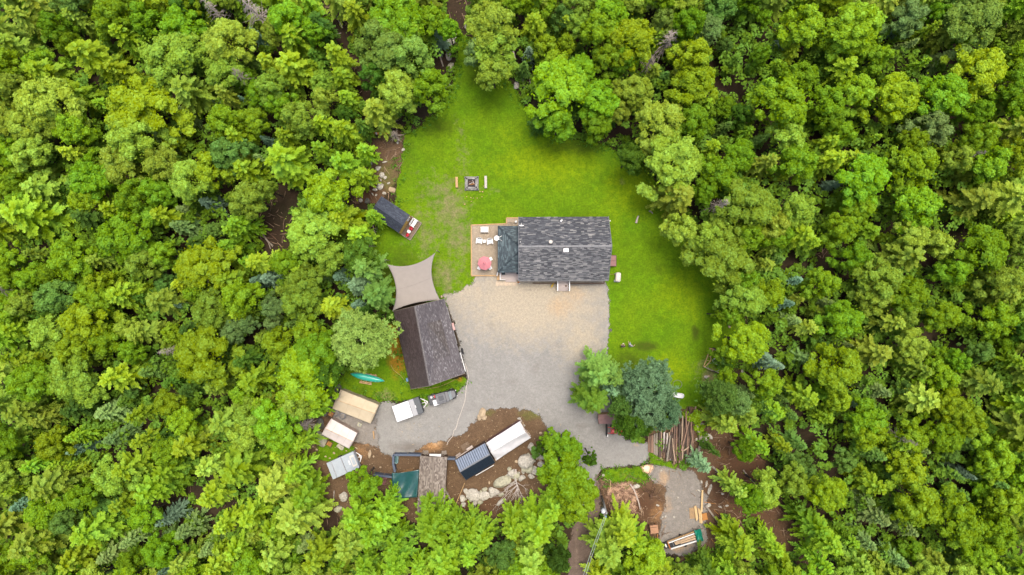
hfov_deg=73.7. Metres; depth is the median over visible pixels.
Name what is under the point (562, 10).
broadleaf tree
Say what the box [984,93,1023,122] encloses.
broadleaf tree
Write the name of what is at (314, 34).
broadleaf tree
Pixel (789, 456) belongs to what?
fir tree
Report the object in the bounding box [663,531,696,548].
lumber trailer
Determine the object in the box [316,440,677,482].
grass patch
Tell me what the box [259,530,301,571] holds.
spruce tree
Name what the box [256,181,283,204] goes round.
broadleaf tree
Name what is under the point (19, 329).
spruce tree
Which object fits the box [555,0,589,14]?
broadleaf tree
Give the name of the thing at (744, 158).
broadleaf tree
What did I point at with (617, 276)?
propane tank
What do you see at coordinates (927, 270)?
fir tree
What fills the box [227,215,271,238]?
spruce tree
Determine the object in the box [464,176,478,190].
fire pit
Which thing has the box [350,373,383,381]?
canoe
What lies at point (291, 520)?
spruce tree
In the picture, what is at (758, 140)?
fir tree
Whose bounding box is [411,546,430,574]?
spruce tree
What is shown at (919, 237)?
broadleaf tree
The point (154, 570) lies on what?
spruce tree
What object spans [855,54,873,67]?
spruce tree
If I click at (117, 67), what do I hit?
spruce tree
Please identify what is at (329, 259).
broadleaf tree
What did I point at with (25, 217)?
spruce tree
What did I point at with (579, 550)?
dirt road
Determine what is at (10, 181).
broadleaf tree
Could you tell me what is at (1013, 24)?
spruce tree
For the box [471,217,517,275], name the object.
terrace
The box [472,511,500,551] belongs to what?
spruce tree
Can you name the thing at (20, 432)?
spruce tree
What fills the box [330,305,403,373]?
tree
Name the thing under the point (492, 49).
broadleaf tree
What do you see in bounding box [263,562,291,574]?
broadleaf tree
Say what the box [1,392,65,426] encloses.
spruce tree
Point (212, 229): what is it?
broadleaf tree
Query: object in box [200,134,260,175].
broadleaf tree
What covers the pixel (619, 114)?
broadleaf tree
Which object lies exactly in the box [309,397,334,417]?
spruce tree
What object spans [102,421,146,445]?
fir tree
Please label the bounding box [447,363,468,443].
rope
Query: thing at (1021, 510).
spruce tree
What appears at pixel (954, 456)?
broadleaf tree
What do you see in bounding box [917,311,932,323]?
spruce tree
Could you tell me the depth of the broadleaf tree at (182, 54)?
89.24 m
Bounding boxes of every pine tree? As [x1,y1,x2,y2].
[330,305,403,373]
[607,394,632,418]
[611,405,647,439]
[616,355,678,415]
[619,370,638,396]
[626,386,668,430]
[634,422,653,436]
[647,394,681,431]
[687,13,723,45]
[694,374,739,416]
[716,385,751,415]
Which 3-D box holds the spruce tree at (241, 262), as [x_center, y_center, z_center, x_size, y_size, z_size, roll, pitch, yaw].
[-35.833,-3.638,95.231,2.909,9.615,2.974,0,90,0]
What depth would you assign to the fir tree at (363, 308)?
96.97 m
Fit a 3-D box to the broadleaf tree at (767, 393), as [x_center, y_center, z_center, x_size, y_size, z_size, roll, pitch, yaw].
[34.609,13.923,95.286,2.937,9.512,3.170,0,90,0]
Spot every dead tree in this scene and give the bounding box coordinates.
[159,348,173,355]
[200,0,230,19]
[231,67,254,88]
[239,0,268,25]
[299,418,315,431]
[389,128,403,141]
[640,54,655,74]
[653,29,678,62]
[700,198,728,213]
[887,423,918,445]
[952,150,986,159]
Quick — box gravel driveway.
[374,276,648,504]
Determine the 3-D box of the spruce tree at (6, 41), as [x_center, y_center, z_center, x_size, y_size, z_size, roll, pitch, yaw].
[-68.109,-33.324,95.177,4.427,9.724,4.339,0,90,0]
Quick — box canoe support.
[359,380,371,384]
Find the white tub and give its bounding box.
[672,392,683,397]
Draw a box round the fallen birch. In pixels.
[492,469,528,511]
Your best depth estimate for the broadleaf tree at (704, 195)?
91.80 m
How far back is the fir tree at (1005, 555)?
95.09 m
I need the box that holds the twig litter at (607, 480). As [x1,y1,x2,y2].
[179,0,825,570]
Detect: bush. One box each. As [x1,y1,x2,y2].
[328,387,336,395]
[376,310,395,324]
[531,446,538,458]
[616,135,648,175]
[682,399,706,424]
[693,422,705,436]
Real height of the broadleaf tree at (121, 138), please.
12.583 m
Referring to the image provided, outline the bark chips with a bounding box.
[606,480,637,516]
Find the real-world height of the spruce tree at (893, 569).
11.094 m
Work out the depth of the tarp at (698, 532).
99.29 m
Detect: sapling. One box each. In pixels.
[712,356,725,364]
[716,363,733,369]
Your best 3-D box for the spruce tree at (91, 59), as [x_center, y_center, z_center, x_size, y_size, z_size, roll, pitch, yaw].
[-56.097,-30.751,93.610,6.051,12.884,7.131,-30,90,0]
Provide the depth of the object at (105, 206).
91.54 m
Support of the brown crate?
on the gravel pad
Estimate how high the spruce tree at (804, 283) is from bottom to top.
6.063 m
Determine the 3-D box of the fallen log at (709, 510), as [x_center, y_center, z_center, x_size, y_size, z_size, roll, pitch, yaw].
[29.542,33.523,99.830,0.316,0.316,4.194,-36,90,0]
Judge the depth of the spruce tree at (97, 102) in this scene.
94.43 m
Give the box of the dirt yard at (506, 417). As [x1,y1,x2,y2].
[292,128,836,574]
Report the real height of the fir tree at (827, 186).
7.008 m
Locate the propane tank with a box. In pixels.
[614,272,620,281]
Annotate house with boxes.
[498,216,615,290]
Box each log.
[629,484,640,509]
[649,436,650,451]
[650,435,653,452]
[653,434,655,454]
[655,433,657,455]
[658,432,661,456]
[664,434,666,452]
[666,435,670,460]
[668,429,675,459]
[672,438,675,460]
[673,425,675,460]
[678,424,679,456]
[680,416,682,460]
[681,418,689,450]
[685,413,688,463]
[689,406,690,449]
[692,422,694,448]
[697,425,701,451]
[705,505,717,521]
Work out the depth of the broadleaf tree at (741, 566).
93.09 m
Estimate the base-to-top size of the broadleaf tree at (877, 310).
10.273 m
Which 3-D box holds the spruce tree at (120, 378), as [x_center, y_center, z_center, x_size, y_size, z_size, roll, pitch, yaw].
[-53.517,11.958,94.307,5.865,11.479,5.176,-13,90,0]
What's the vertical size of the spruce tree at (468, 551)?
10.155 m
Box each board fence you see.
[373,472,391,477]
[392,452,422,471]
[447,456,455,459]
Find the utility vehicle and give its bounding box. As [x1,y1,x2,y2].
[428,388,456,405]
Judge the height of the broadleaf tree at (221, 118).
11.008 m
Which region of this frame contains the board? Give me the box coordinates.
[701,490,702,511]
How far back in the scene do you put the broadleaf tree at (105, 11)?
90.69 m
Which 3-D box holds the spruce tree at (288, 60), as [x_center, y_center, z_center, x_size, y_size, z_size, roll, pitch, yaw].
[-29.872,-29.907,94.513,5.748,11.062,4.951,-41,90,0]
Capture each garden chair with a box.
[476,237,481,243]
[487,238,492,244]
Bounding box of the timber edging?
[532,281,604,283]
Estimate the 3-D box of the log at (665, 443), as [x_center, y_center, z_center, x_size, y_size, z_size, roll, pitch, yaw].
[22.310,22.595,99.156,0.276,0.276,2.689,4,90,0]
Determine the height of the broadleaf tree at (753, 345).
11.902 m
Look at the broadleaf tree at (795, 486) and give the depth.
91.61 m
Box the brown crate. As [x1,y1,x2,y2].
[702,513,707,520]
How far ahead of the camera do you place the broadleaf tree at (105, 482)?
91.58 m
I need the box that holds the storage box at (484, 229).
[480,226,488,232]
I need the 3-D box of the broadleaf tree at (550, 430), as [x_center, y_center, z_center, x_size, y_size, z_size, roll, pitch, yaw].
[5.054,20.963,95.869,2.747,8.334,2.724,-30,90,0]
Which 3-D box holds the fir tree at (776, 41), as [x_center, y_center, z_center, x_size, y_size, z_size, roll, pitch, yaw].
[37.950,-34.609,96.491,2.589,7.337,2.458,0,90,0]
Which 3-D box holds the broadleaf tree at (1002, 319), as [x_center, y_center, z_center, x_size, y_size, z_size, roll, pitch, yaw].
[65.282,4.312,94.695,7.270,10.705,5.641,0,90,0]
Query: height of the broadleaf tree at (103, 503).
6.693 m
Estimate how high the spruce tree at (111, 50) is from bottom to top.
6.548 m
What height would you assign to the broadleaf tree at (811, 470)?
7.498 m
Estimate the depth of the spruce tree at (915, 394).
92.22 m
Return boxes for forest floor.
[0,0,1023,574]
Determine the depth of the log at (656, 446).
99.66 m
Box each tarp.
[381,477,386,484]
[392,470,418,497]
[692,526,703,542]
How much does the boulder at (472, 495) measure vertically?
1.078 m
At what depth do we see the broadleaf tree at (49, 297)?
90.44 m
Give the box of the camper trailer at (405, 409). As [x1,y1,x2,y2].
[392,396,427,421]
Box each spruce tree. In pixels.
[0,0,30,13]
[0,15,48,49]
[0,32,56,62]
[0,132,15,146]
[0,193,85,243]
[0,205,15,228]
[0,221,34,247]
[0,319,30,341]
[0,324,31,350]
[0,343,47,366]
[0,361,20,382]
[0,386,22,411]
[0,438,35,465]
[0,472,33,509]
[0,501,36,539]
[0,510,24,538]
[1,65,32,80]
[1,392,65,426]
[1,469,43,496]
[3,424,48,445]
[4,5,51,44]
[7,517,80,559]
[7,565,38,574]
[14,350,53,365]
[18,451,65,473]
[19,0,75,28]
[19,173,80,213]
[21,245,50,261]
[22,57,86,84]
[25,457,92,503]
[27,228,60,244]
[27,568,49,574]
[28,406,81,428]
[36,165,68,178]
[42,545,80,574]
[55,537,113,574]
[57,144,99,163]
[59,398,110,421]
[61,7,100,41]
[61,442,74,450]
[63,80,107,118]
[63,452,96,470]
[65,39,146,88]
[69,209,115,230]
[69,493,134,547]
[76,452,103,472]
[82,135,100,144]
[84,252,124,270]
[86,353,110,366]
[87,0,124,11]
[91,97,108,113]
[97,352,150,392]
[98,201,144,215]
[99,314,132,330]
[100,42,127,59]
[103,59,149,84]
[105,277,153,310]
[108,23,153,69]
[108,278,154,299]
[108,482,147,512]
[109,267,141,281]
[111,442,156,480]
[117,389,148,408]
[121,479,146,492]
[122,211,157,232]
[123,316,185,344]
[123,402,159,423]
[129,421,170,448]
[131,166,151,176]
[131,289,153,305]
[132,543,147,566]
[133,471,196,503]
[144,567,170,574]
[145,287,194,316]
[149,204,200,233]
[150,450,201,482]
[161,375,186,389]
[167,135,197,155]
[168,257,177,270]
[168,532,211,573]
[169,74,220,116]
[170,279,187,292]
[171,415,227,458]
[178,319,197,334]
[185,392,204,408]
[189,195,210,213]
[195,441,226,476]
[196,467,239,508]
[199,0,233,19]
[199,429,225,442]
[201,555,235,574]
[203,370,238,395]
[203,540,241,574]
[208,400,242,433]
[211,531,232,552]
[213,499,246,534]
[214,84,247,110]
[216,237,258,256]
[216,264,256,285]
[217,175,237,187]
[217,446,272,488]
[221,224,261,242]
[221,356,229,363]
[223,516,265,562]
[224,126,261,152]
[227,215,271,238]
[228,306,262,325]
[231,254,248,266]
[231,341,268,371]
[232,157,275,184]
[236,1,249,23]
[237,489,278,528]
[238,149,257,165]
[238,255,269,271]
[238,357,280,394]
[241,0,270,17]
[245,249,278,273]
[245,518,268,543]
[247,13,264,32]
[251,386,277,405]
[253,328,266,343]
[256,52,282,75]
[256,452,314,503]
[259,504,283,541]
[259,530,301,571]
[262,0,297,21]
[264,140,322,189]
[266,386,280,404]
[269,435,301,460]
[274,126,310,149]
[275,50,313,102]
[275,286,284,296]
[276,476,338,535]
[281,22,322,62]
[283,449,319,484]
[284,549,306,571]
[290,0,325,15]
[290,263,315,271]
[290,467,330,510]
[293,423,328,451]
[301,0,336,29]
[301,523,342,574]
[307,11,340,50]
[307,47,330,71]
[307,59,324,75]
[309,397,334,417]
[311,140,336,167]
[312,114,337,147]
[320,293,355,319]
[324,0,351,27]
[324,40,361,85]
[325,552,354,574]
[329,151,366,185]
[329,204,368,233]
[330,231,346,241]
[330,551,353,573]
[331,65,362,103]
[332,119,369,155]
[333,519,363,561]
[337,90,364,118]
[337,305,353,320]
[341,495,375,532]
[343,0,369,42]
[346,276,371,295]
[347,223,379,245]
[349,553,381,574]
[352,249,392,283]
[353,166,380,192]
[354,118,376,143]
[355,142,382,168]
[355,543,381,574]
[358,499,393,548]
[362,97,403,140]
[362,274,395,312]
[363,0,374,12]
[365,209,388,229]
[366,554,386,574]
[369,490,408,532]
[380,536,419,574]
[382,479,400,507]
[382,559,411,574]
[384,517,416,554]
[411,22,432,50]
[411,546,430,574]
[411,553,433,574]
[414,488,458,546]
[415,0,443,13]
[421,490,438,514]
[426,529,465,574]
[435,498,452,523]
[446,500,469,540]
[457,536,480,567]
[463,500,487,539]
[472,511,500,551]
[496,497,522,540]
[504,530,551,574]
[509,535,521,555]
[518,489,555,547]
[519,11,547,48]
[537,484,562,521]
[539,0,551,25]
[555,14,571,41]
[567,375,609,413]
[574,345,611,389]
[578,517,623,568]
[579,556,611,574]
[587,0,611,11]
[597,493,637,547]
[600,379,619,397]
[606,357,624,386]
[612,554,637,574]
[629,514,648,556]
[639,533,677,574]
[642,2,649,11]
[642,62,661,84]
[645,184,694,223]
[650,27,665,56]
[661,87,686,100]
[668,66,681,87]
[683,446,711,473]
[683,540,717,574]
[685,550,722,574]
[695,138,720,159]
[698,436,720,456]
[700,97,713,110]
[704,513,755,559]
[708,466,747,498]
[710,548,744,574]
[720,54,740,78]
[726,0,768,28]
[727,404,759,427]
[730,125,755,142]
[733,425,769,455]
[743,152,780,181]
[747,515,783,558]
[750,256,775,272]
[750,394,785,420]
[752,76,775,93]
[754,539,801,574]
[755,245,777,255]
[759,0,787,22]
[760,58,781,78]
[761,271,787,284]
[761,428,792,452]
[768,173,792,185]
[772,20,791,38]
[772,42,800,69]
[777,317,819,336]
[778,498,830,538]
[780,370,818,408]
[783,386,816,406]
[784,223,814,254]
[786,293,804,304]
[788,534,833,573]
[789,506,843,556]
[791,234,821,257]
[792,0,814,21]
[792,49,820,64]
[795,280,809,291]
[797,109,818,123]
[800,301,824,317]
[803,401,834,423]
[805,135,839,155]
[809,214,835,235]
[809,380,831,401]
[809,475,820,489]
[811,50,827,66]
[815,149,845,180]
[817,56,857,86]
[818,234,842,248]
[828,539,874,574]
[831,521,860,549]
[835,333,893,367]
[835,411,851,422]
[836,0,874,16]
[839,149,864,170]
[839,457,887,495]
[852,463,869,477]
[853,222,880,244]
[854,148,877,154]
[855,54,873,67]
[856,547,884,567]
[856,555,883,574]
[861,311,905,334]
[864,459,884,477]
[866,101,881,115]
[866,239,926,271]
[868,0,898,20]
[869,232,895,245]
[874,399,887,412]
[876,555,906,574]
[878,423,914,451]
[880,367,939,414]
[882,125,918,146]
[882,479,904,496]
[884,0,905,26]
[886,361,934,378]
[887,357,912,366]
[893,19,942,49]
[897,56,931,78]
[897,536,949,571]
[917,0,962,30]
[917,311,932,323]
[918,23,964,58]
[919,0,942,16]
[929,187,998,221]
[935,139,958,158]
[939,282,970,292]
[943,318,983,329]
[946,169,977,190]
[955,367,1003,397]
[959,286,1020,306]
[960,171,989,188]
[962,115,1023,151]
[963,274,994,297]
[967,271,1000,281]
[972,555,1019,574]
[974,566,991,574]
[977,211,1015,226]
[977,233,1023,258]
[979,19,1023,47]
[979,347,1023,369]
[979,397,1023,447]
[982,359,1023,383]
[984,81,1023,117]
[984,514,1023,545]
[985,388,1023,414]
[986,377,1023,398]
[989,170,1011,182]
[990,326,1023,354]
[991,14,1023,45]
[991,175,1023,192]
[991,557,1010,570]
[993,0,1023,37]
[994,478,1023,516]
[996,206,1023,229]
[996,425,1023,452]
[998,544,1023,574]
[1003,46,1023,70]
[1010,450,1023,470]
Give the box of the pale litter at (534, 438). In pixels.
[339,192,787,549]
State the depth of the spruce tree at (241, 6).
94.67 m
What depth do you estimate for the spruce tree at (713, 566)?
95.77 m
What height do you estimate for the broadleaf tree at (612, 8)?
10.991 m
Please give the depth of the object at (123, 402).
95.69 m
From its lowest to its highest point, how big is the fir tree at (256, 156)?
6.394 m
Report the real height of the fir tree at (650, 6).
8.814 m
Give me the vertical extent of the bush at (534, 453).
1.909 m
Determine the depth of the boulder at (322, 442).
99.54 m
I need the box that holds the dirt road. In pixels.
[568,472,601,574]
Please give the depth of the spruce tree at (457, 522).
93.92 m
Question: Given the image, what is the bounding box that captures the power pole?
[600,495,607,516]
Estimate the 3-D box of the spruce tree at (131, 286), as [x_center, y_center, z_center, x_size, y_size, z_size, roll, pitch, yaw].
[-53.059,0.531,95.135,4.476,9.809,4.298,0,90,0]
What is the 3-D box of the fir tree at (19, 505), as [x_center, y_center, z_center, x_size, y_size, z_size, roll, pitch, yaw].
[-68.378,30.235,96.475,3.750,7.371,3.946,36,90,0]
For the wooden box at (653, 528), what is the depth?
98.90 m
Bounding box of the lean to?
[598,412,616,423]
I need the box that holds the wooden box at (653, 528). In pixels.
[649,523,658,533]
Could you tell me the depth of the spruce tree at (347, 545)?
92.95 m
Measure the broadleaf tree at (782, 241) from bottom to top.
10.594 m
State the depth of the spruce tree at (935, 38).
95.07 m
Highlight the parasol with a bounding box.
[478,256,491,269]
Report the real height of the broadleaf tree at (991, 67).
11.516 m
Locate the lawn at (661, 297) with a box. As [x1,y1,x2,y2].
[337,32,745,427]
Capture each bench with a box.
[409,218,417,226]
[455,177,458,187]
[484,176,486,187]
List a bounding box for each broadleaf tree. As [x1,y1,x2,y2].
[0,44,30,85]
[0,68,25,106]
[0,97,30,135]
[0,137,37,170]
[0,137,60,184]
[0,165,21,200]
[0,234,45,274]
[0,264,17,295]
[0,286,27,328]
[0,287,35,321]
[0,420,31,460]
[0,455,31,493]
[0,541,20,574]
[1,170,38,193]
[1,189,49,213]
[1,357,54,406]
[4,110,62,140]
[4,527,55,573]
[10,71,92,139]
[12,260,43,291]
[19,47,72,80]
[19,488,66,531]
[25,311,66,353]
[27,299,60,320]
[28,276,77,320]
[29,422,77,463]
[34,8,83,39]
[34,262,74,283]
[42,228,101,283]
[45,341,109,406]
[45,501,89,537]
[46,0,90,20]
[46,333,93,366]
[51,31,81,58]
[51,107,105,156]
[52,300,125,351]
[54,182,69,203]
[54,563,100,574]
[63,153,120,201]
[63,377,113,408]
[63,477,100,513]
[67,189,110,218]
[69,275,120,316]
[76,561,113,574]
[82,268,126,293]
[84,0,137,41]
[85,204,162,265]
[87,323,140,358]
[87,451,143,500]
[91,497,124,519]
[95,144,144,191]
[102,117,177,162]
[104,71,196,148]
[111,317,142,339]
[112,177,156,220]
[112,551,154,574]
[114,335,152,365]
[114,545,144,573]
[120,496,175,536]
[123,383,150,399]
[124,249,168,281]
[127,0,169,42]
[133,134,158,162]
[135,142,186,183]
[135,176,177,207]
[136,28,207,97]
[136,530,188,572]
[138,0,168,12]
[145,240,179,269]
[145,433,184,466]
[147,387,189,415]
[153,273,176,291]
[155,3,207,45]
[158,322,184,347]
[160,341,175,358]
[161,406,208,437]
[164,0,210,16]
[167,0,204,20]
[168,156,219,205]
[170,320,248,390]
[172,235,242,291]
[175,557,207,574]
[182,282,210,301]
[186,284,230,335]
[191,150,234,189]
[193,53,248,100]
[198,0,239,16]
[198,102,244,141]
[200,15,259,64]
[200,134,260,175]
[204,221,225,241]
[214,276,265,322]
[217,344,231,359]
[219,318,246,344]
[223,411,266,454]
[224,179,273,219]
[228,379,260,405]
[232,547,279,574]
[233,396,263,432]
[235,67,256,92]
[236,106,270,141]
[236,315,262,335]
[244,81,269,106]
[249,391,297,447]
[250,67,290,107]
[252,436,266,451]
[253,547,269,559]
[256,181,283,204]
[258,290,283,320]
[258,416,306,455]
[259,15,283,49]
[261,324,294,360]
[263,88,299,119]
[263,314,284,332]
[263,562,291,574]
[267,0,312,44]
[268,246,304,279]
[268,345,338,410]
[272,531,295,547]
[275,377,319,421]
[277,290,324,321]
[278,95,329,139]
[279,328,342,387]
[281,198,341,261]
[282,261,326,298]
[288,560,322,574]
[289,310,326,341]
[298,167,364,223]
[305,23,334,47]
[307,69,337,99]
[311,84,338,110]
[312,238,352,276]
[316,357,347,390]
[335,104,361,125]
[338,232,379,277]
[345,0,375,11]
[345,465,382,502]
[346,9,410,77]
[358,55,385,90]
[367,0,431,54]
[372,65,419,115]
[390,33,434,79]
[406,63,424,79]
[409,67,450,116]
[420,4,448,36]
[433,555,460,574]
[437,12,462,52]
[461,0,525,53]
[462,36,480,67]
[464,0,499,15]
[467,553,497,574]
[470,23,520,70]
[474,48,511,90]
[484,535,517,572]
[489,563,514,574]
[498,555,526,574]
[499,0,533,19]
[518,0,556,21]
[524,54,590,128]
[533,32,560,65]
[533,556,556,574]
[535,440,547,455]
[536,431,593,509]
[539,426,554,447]
[541,108,575,142]
[542,47,568,62]
[542,539,571,574]
[549,0,573,34]
[550,429,583,462]
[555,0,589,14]
[556,478,599,529]
[557,32,576,58]
[561,11,588,40]
[565,52,598,91]
[577,76,620,119]
[579,7,621,55]
[581,113,614,146]
[582,447,597,467]
[585,0,628,35]
[592,43,619,79]
[609,8,662,71]
[609,43,639,78]
[610,69,653,113]
[611,101,630,125]
[615,138,645,174]
[621,0,649,15]
[623,537,666,574]
[629,98,686,155]
[635,126,711,201]
[644,0,677,20]
[649,7,676,40]
[651,567,671,574]
[658,207,697,246]
[662,25,685,40]
[663,60,720,106]
[664,33,712,70]
[665,1,711,49]
[670,556,704,574]
[671,0,704,12]
[673,103,715,141]
[679,224,761,294]
[686,220,723,257]
[691,183,719,206]
[695,146,739,196]
[698,404,738,433]
[701,0,737,25]
[706,309,723,320]
[706,345,738,363]
[708,213,733,236]
[709,138,755,171]
[709,176,781,235]
[711,321,770,373]
[712,278,769,319]
[712,366,737,384]
[714,93,741,117]
[715,37,736,56]
[716,186,732,203]
[719,305,742,325]
[723,101,754,129]
[725,0,759,21]
[727,268,761,288]
[728,440,756,464]
[730,481,777,515]
[731,555,759,574]
[732,220,768,251]
[739,203,791,246]
[739,367,783,400]
[741,74,813,132]
[742,45,772,72]
[743,466,786,510]
[753,385,776,399]
[755,9,772,28]
[757,275,791,316]
[758,220,796,255]
[759,557,791,574]
[764,121,807,163]
[766,142,819,185]
[767,460,813,497]
[776,0,826,48]
[776,56,819,92]
[780,188,818,228]
[790,450,816,479]
[792,560,827,574]
[799,266,841,301]
[800,473,848,518]
[803,338,862,395]
[805,82,848,124]
[808,299,866,340]
[812,27,843,53]
[813,110,848,138]
[814,0,852,17]
[815,0,887,62]
[815,212,858,249]
[817,63,834,80]
[821,387,856,412]
[825,240,873,274]
[827,444,857,473]
[829,558,855,574]
[831,121,858,150]
[832,151,891,215]
[832,555,884,574]
[834,70,880,116]
[838,411,890,451]
[840,196,876,226]
[842,396,892,443]
[843,283,894,319]
[845,249,906,309]
[854,71,931,125]
[857,40,894,77]
[871,73,888,88]
[877,327,931,364]
[878,0,930,39]
[881,447,929,488]
[882,183,946,235]
[883,303,920,329]
[883,460,955,530]
[884,143,943,200]
[885,377,911,395]
[886,412,931,453]
[888,215,934,253]
[890,274,931,318]
[894,535,925,561]
[895,106,954,149]
[896,127,933,158]
[904,69,980,127]
[904,225,955,259]
[905,552,951,574]
[911,358,962,394]
[912,0,952,27]
[917,387,970,421]
[918,408,965,457]
[919,299,963,333]
[922,258,970,287]
[927,346,948,364]
[930,445,960,462]
[931,481,992,552]
[932,347,975,373]
[935,145,976,173]
[935,395,991,438]
[937,0,1007,53]
[938,221,1013,275]
[940,38,1011,102]
[945,31,975,48]
[947,339,996,363]
[947,557,982,574]
[948,93,996,129]
[950,180,1023,223]
[951,121,1002,154]
[954,142,1012,183]
[959,299,1020,339]
[960,435,978,450]
[960,478,994,508]
[960,540,998,568]
[965,263,1023,299]
[967,431,1016,479]
[967,477,1023,515]
[969,438,996,455]
[973,510,1019,555]
[974,209,1002,227]
[977,420,997,438]
[980,65,1023,101]
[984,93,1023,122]
[986,364,1014,390]
[987,329,1022,355]
[989,307,1023,341]
[990,289,1023,321]
[990,424,1015,449]
[995,455,1023,494]
[997,104,1023,137]
[999,38,1023,82]
[1001,134,1023,178]
[1003,221,1023,267]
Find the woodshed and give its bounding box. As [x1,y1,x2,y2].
[455,441,494,479]
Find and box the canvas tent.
[332,383,386,424]
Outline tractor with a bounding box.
[606,424,621,436]
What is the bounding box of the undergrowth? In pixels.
[0,0,1023,574]
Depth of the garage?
95.64 m
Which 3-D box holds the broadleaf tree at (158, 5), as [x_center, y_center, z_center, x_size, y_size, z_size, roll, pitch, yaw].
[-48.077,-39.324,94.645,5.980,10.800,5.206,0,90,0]
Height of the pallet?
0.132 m
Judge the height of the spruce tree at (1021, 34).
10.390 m
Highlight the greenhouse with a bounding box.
[486,420,530,459]
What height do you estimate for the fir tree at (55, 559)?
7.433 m
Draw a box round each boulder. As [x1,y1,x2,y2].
[316,418,323,428]
[317,431,326,446]
[334,505,341,512]
[337,444,343,449]
[339,492,347,500]
[377,183,382,189]
[389,187,395,192]
[446,52,451,60]
[460,495,464,501]
[466,488,479,501]
[478,407,485,417]
[480,491,489,500]
[488,487,498,496]
[493,476,510,487]
[508,469,514,477]
[512,472,519,478]
[514,81,518,88]
[518,454,533,468]
[526,465,533,472]
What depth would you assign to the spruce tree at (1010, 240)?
94.09 m
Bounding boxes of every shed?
[322,417,359,448]
[417,450,447,512]
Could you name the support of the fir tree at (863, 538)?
on the forest floor
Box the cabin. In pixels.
[373,196,421,239]
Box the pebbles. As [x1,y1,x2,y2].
[293,411,704,549]
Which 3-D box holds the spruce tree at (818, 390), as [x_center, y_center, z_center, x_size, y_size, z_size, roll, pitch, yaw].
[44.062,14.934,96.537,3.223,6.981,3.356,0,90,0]
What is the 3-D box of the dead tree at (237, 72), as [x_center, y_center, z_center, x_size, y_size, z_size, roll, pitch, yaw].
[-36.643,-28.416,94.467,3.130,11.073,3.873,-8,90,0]
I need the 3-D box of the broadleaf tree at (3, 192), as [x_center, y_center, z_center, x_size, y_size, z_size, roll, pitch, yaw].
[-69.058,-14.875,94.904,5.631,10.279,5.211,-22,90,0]
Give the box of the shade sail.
[384,250,439,310]
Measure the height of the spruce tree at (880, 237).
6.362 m
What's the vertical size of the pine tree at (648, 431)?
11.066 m
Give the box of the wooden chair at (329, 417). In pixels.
[326,412,334,418]
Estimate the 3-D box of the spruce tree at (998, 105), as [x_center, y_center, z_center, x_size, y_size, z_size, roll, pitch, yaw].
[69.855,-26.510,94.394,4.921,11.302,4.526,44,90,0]
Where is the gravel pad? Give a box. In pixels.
[328,409,707,555]
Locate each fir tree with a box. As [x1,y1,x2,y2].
[9,496,30,511]
[36,544,68,571]
[46,448,92,470]
[63,418,113,443]
[65,436,106,454]
[85,556,113,573]
[90,119,106,135]
[93,395,135,424]
[95,529,137,564]
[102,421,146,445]
[119,525,155,548]
[127,47,144,62]
[137,359,172,378]
[151,131,190,155]
[154,425,177,440]
[155,498,193,526]
[156,550,181,574]
[158,518,189,543]
[169,217,207,237]
[169,247,184,257]
[173,105,205,130]
[173,302,194,309]
[174,507,213,539]
[176,204,201,219]
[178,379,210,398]
[186,232,217,250]
[188,6,214,26]
[198,195,228,216]
[198,529,232,557]
[238,95,256,107]
[247,58,265,78]
[249,27,268,46]
[249,271,272,290]
[253,153,271,169]
[260,135,273,146]
[260,270,285,289]
[284,316,298,328]
[297,529,319,553]
[322,276,335,283]
[332,265,354,287]
[351,298,368,308]
[359,304,372,315]
[432,29,450,56]
[515,60,532,84]
[520,46,534,69]
[529,117,543,138]
[571,42,581,56]
[572,102,583,121]
[646,0,658,12]
[652,71,669,92]
[710,121,731,138]
[736,383,754,397]
[750,133,769,152]
[751,394,774,414]
[752,351,775,369]
[761,254,784,264]
[764,356,784,369]
[768,394,788,403]
[770,40,782,56]
[771,311,801,326]
[771,443,794,459]
[774,402,797,421]
[777,299,794,309]
[777,428,807,450]
[778,0,808,21]
[778,343,813,367]
[780,269,803,287]
[780,386,792,394]
[801,334,829,347]
[806,121,815,132]
[806,295,832,308]
[817,198,842,215]
[819,180,842,191]
[828,338,853,347]
[845,521,876,550]
[846,493,891,526]
[847,439,886,461]
[847,485,875,505]
[848,133,881,149]
[848,391,859,407]
[851,376,891,397]
[862,324,885,332]
[870,461,892,478]
[871,532,909,568]
[881,499,897,513]
[884,509,918,536]
[885,29,898,39]
[889,38,919,61]
[902,447,930,453]
[917,50,956,78]
[922,265,945,276]
[929,461,964,479]
[933,477,970,500]
[933,538,960,564]
[935,203,962,220]
[940,459,976,479]
[940,545,959,574]
[957,460,1009,488]
[999,554,1019,569]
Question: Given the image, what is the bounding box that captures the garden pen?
[702,348,718,372]
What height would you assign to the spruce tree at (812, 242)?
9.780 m
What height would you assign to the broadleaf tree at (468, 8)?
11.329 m
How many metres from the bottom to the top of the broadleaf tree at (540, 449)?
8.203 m
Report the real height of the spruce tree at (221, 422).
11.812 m
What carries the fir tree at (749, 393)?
on the forest floor
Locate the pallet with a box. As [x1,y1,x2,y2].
[689,507,697,518]
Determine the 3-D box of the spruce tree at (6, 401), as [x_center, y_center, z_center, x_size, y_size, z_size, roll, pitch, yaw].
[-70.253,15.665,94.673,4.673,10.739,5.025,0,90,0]
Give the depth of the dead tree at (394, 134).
98.22 m
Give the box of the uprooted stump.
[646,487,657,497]
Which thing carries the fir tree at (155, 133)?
on the forest floor
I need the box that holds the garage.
[393,298,464,388]
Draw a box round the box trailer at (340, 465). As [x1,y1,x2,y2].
[327,450,362,478]

